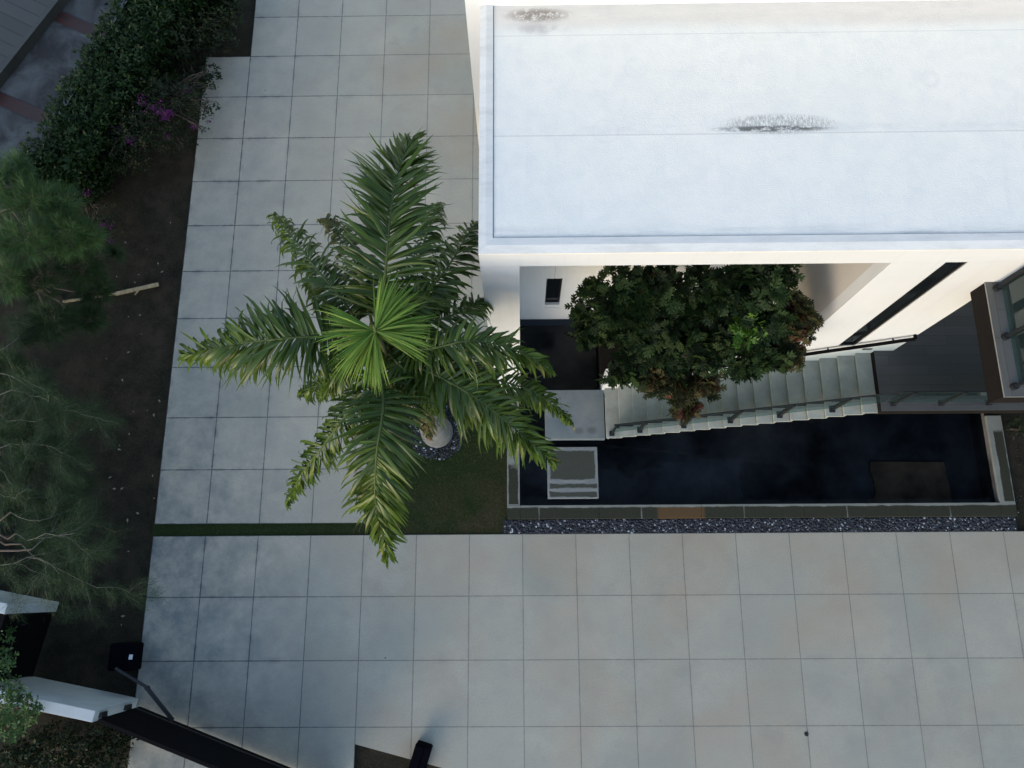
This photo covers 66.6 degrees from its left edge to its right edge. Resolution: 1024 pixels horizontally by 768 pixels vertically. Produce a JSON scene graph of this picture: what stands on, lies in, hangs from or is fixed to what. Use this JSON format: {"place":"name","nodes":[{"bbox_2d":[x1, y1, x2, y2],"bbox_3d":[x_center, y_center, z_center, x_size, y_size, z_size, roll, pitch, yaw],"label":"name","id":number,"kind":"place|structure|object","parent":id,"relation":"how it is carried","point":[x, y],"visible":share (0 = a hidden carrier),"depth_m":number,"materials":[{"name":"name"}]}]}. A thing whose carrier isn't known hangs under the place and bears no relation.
{"place":"outdoors","nodes":[
{"label":"outdoors","id":0,"kind":"place"},
{"bbox_2d":[3,50,202,652],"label":"grass","id":1,"kind":"structure","parent":0,"point":[119,379],"depth_m":18.72,"materials":[{"name":"green plant"}]},
{"bbox_2d":[154,0,489,523],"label":"pavement","id":2,"kind":"structure","parent":0,"point":[308,96],"depth_m":19.91,"materials":[{"name":"grey tile"}]},
{"bbox_2d":[364,365,506,534],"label":"lawn","id":3,"kind":"structure","parent":0,"point":[429,486],"depth_m":17.94,"materials":[{"name":"green plant"}]},
{"bbox_2d":[409,406,465,459],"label":"pebbles","id":4,"kind":"object","parent":3,"relation":"on","point":[442,449],"visible":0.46,"depth_m":18.19,"materials":[{"name":"grey gravel"}]},
{"bbox_2d":[0,0,1023,767],"bbox_3d":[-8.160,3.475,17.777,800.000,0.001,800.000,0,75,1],"label":"ground","id":5,"kind":"structure","parent":0,"point":[148,230],"depth_m":18.60,"materials":[{"name":"soil"}]},
{"bbox_2d":[0,622,44,744],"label":"shrub","id":6,"kind":"object","parent":5,"relation":"on","point":[11,708],"visible":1,"depth_m":15.06,"materials":[{"name":"green plant"}]},
{"bbox_2d":[0,590,58,613],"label":"gate wall","id":7,"kind":"structure","parent":5,"relation":"on","point":[35,607],"depth_m":16.58,"materials":[{"name":"paint"}]},
{"bbox_2d":[0,0,69,87],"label":"board deck","id":8,"kind":"structure","parent":5,"relation":"on","point":[25,25],"depth_m":21.04,"materials":[{"name":"grey wood"}]},
{"bbox_2d":[0,341,82,557],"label":"needle tree","id":9,"kind":"object","parent":5,"relation":"on","point":[3,368],"visible":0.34,"depth_m":16.33,"materials":[{"name":"green plant"}]},
{"bbox_2d":[0,146,112,305],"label":"needle tree","id":10,"kind":"object","parent":5,"relation":"on","point":[18,195],"visible":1,"depth_m":16.24,"materials":[{"name":"green plant"}]},
{"bbox_2d":[0,0,126,209],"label":"walkway","id":11,"kind":"structure","parent":5,"relation":"on","point":[47,63],"depth_m":20.93,"materials":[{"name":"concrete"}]},
{"bbox_2d":[0,92,54,127],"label":"brick path","id":12,"kind":"structure","parent":11,"relation":"on","point":[20,107],"depth_m":20.64,"materials":[{"name":"brown brick"}]},
{"bbox_2d":[54,11,106,38],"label":"brick path","id":13,"kind":"structure","parent":11,"relation":"on","point":[74,23],"depth_m":21.30,"materials":[{"name":"brown brick"}]},
{"bbox_2d":[0,307,133,511],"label":"needle tree","id":14,"kind":"object","parent":5,"relation":"on","point":[44,402],"visible":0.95,"depth_m":15.98,"materials":[{"name":"green plant"}]},
{"bbox_2d":[2,238,133,345],"bbox_3d":[-9.669,-1.839,17.629,2.826,3.148,2.341,-13,75,-3],"label":"needle tree","id":15,"kind":"object","parent":5,"relation":"on","point":[38,282],"visible":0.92,"depth_m":16.98,"materials":[{"name":"green plant"}]},
{"bbox_2d":[0,677,137,721],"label":"gate wall","id":16,"kind":"structure","parent":5,"relation":"on","point":[74,701],"depth_m":15.84,"materials":[{"name":"paint"}]},
{"bbox_2d":[0,612,52,680],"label":"pedestrian gate","id":17,"kind":"structure","parent":16,"relation":"attached to","point":[30,636],"depth_m":16.51,"materials":[{"name":"black metal"}]},
{"bbox_2d":[97,706,289,767],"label":"driveway gate","id":18,"kind":"structure","parent":16,"relation":"attached to","point":[176,738],"depth_m":15.71,"materials":[{"name":"black metal"}]},
{"bbox_2d":[0,719,138,767],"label":"shrub","id":19,"kind":"object","parent":5,"relation":"on","point":[26,756],"visible":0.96,"depth_m":15.85,"materials":[{"name":"green plant"}]},
{"bbox_2d":[0,457,167,634],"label":"needle tree","id":20,"kind":"object","parent":5,"relation":"on","point":[40,519],"visible":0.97,"depth_m":15.60,"materials":[{"name":"green plant"}]},
{"bbox_2d":[68,176,120,263],"bbox_3d":[-10.203,-4.109,19.288,1.087,1.031,2.533,-21,76,-5],"label":"shrub","id":21,"kind":"object","parent":5,"relation":"on","point":[98,215],"visible":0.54,"depth_m":19.24,"materials":[{"name":"green plant"}]},
{"bbox_2d":[63,282,158,302],"bbox_3d":[-9.865,-2.168,19.199,2.352,0.080,0.212,-11,75,-2],"label":"fallen branch","id":22,"kind":"object","parent":5,"relation":"on","point":[136,289],"visible":0.76,"depth_m":19.21,"materials":[{"name":"brown wood"}]},
{"bbox_2d":[7,0,240,208],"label":"hedge","id":23,"kind":"object","parent":5,"relation":"on","point":[75,140],"visible":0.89,"depth_m":19.16,"materials":[{"name":"green plant"}]},
{"bbox_2d":[107,642,173,721],"bbox_3d":[-7.756,6.239,16.696,2.153,0.670,0.734,31,78,8],"label":"lamp post","id":24,"kind":"object","parent":5,"relation":"on","point":[124,656],"visible":1,"depth_m":16.65,"materials":[{"name":"black metal"}]},
{"bbox_2d":[95,66,220,175],"bbox_3d":[-8.944,-6.704,19.571,3.573,1.779,2.508,-21,76,-5],"label":"bougainvillea","id":25,"kind":"object","parent":5,"relation":"on","point":[180,101],"visible":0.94,"depth_m":19.25,"materials":[{"name":"green plant"}]},
{"bbox_2d":[128,0,247,117],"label":"shrub","id":26,"kind":"object","parent":5,"relation":"on","point":[206,24],"visible":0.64,"depth_m":20.19,"materials":[{"name":"green plant"}]},
{"bbox_2d":[152,523,364,535],"bbox_3d":[-5.786,3.320,17.773,4.850,0.001,0.273,0,75,1],"label":"grass strip","id":27,"kind":"object","parent":5,"relation":"on","point":[309,531],"depth_m":17.77,"materials":[{"name":"green plant"}]},
{"bbox_2d":[177,126,574,568],"bbox_3d":[-2.260,0.048,14.164,5.351,8.608,6.318,-23,76,-5],"label":"palm tree","id":28,"kind":"object","parent":5,"relation":"on","point":[385,349],"visible":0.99,"depth_m":10.85,"materials":[{"name":"green plant"}]},
{"bbox_2d":[465,0,1023,392],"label":"white house","id":29,"kind":"structure","parent":5,"relation":"on","point":[861,162],"depth_m":11.36,"materials":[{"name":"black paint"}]},
{"bbox_2d":[545,278,561,301],"bbox_3d":[0.918,-2.128,17.374,0.340,1.580,0.060,0,75,1],"label":"window","id":30,"kind":"structure","parent":29,"relation":"in","point":[553,286],"depth_m":17.45,"materials":[{"name":"black glass"}]},
{"bbox_2d":[544,390,604,440],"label":"landing slab","id":31,"kind":"structure","parent":29,"relation":"attached to","point":[585,409],"depth_m":18.11,"materials":[{"name":"concrete"}]},
{"bbox_2d":[604,353,901,438],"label":"staircase","id":32,"kind":"structure","parent":29,"relation":"attached to","point":[839,386],"depth_m":16.16,"materials":[{"name":"concrete"}]},
{"bbox_2d":[839,262,966,344],"bbox_3d":[6.419,-1.289,13.129,0.325,3.968,0.065,0,75,1],"label":"window","id":33,"kind":"structure","parent":29,"relation":"in","point":[947,268],"depth_m":12.80,"materials":[{"name":"black glass"}]},
{"bbox_2d":[870,267,1023,413],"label":"terrace","id":34,"kind":"structure","parent":29,"relation":"attached to","point":[936,368],"depth_m":15.22,"materials":[{"name":"grey wood"}]},
{"bbox_2d":[970,269,1023,402],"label":"balcony","id":35,"kind":"structure","parent":29,"relation":"attached to","point":[998,309],"depth_m":11.68,"materials":[{"name":"glass"}]},
{"bbox_2d":[503,517,1017,533],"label":"gravel strip","id":36,"kind":"structure","parent":5,"relation":"on","point":[915,529],"depth_m":17.65,"materials":[{"name":"grey gravel"}]},
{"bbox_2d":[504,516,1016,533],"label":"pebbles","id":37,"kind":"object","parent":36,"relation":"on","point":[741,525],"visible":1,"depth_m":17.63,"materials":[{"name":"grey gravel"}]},
{"bbox_2d":[507,393,1017,519],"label":"pool","id":38,"kind":"structure","parent":5,"relation":"in","point":[1003,504],"depth_m":17.67,"materials":[{"name":"tile"}]},
{"bbox_2d":[547,447,598,498],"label":"stepping block","id":39,"kind":"structure","parent":38,"relation":"in","point":[574,475],"depth_m":17.87,"materials":[{"name":"concrete"}]},
{"bbox_2d":[598,339,624,383],"bbox_3d":[3.808,-0.798,18.865,3.458,0.870,1.656,0,75,1],"label":"planter box","id":40,"kind":"object","parent":38,"relation":"in","point":[604,358],"visible":0.07,"depth_m":18.41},
{"bbox_2d":[564,264,823,426],"bbox_3d":[3.008,-0.564,14.894,4.352,6.795,2.493,21,76,6],"label":"court tree","id":41,"kind":"object","parent":40,"relation":"on","point":[659,329],"visible":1,"depth_m":13.11,"materials":[{"name":"green plant"}]},
{"bbox_2d":[519,319,994,504],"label":"water","id":42,"kind":"structure","parent":38,"relation":"in","point":[899,458],"depth_m":18.12,"materials":[{"name":"black liquid"}]},
{"bbox_2d":[1003,416,1023,436],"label":"shrub","id":43,"kind":"object","parent":5,"relation":"on","point":[1018,426],"visible":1,"depth_m":17.78,"materials":[{"name":"green plant"}]},
{"bbox_2d":[1004,413,1023,512],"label":"pebbles","id":44,"kind":"object","parent":5,"relation":"on","point":[1017,456],"visible":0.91,"depth_m":18.03,"materials":[{"name":"grey gravel"}]},
{"bbox_2d":[127,531,1023,767],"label":"driveway","id":45,"kind":"structure","parent":0,"point":[769,650],"depth_m":17.00,"materials":[{"name":"grey tile"}]},
{"bbox_2d":[408,740,432,767],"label":"gate motor","id":46,"kind":"object","parent":45,"relation":"on","point":[421,754],"visible":1,"depth_m":16.16,"materials":[{"name":"black plastic"}]}
]}

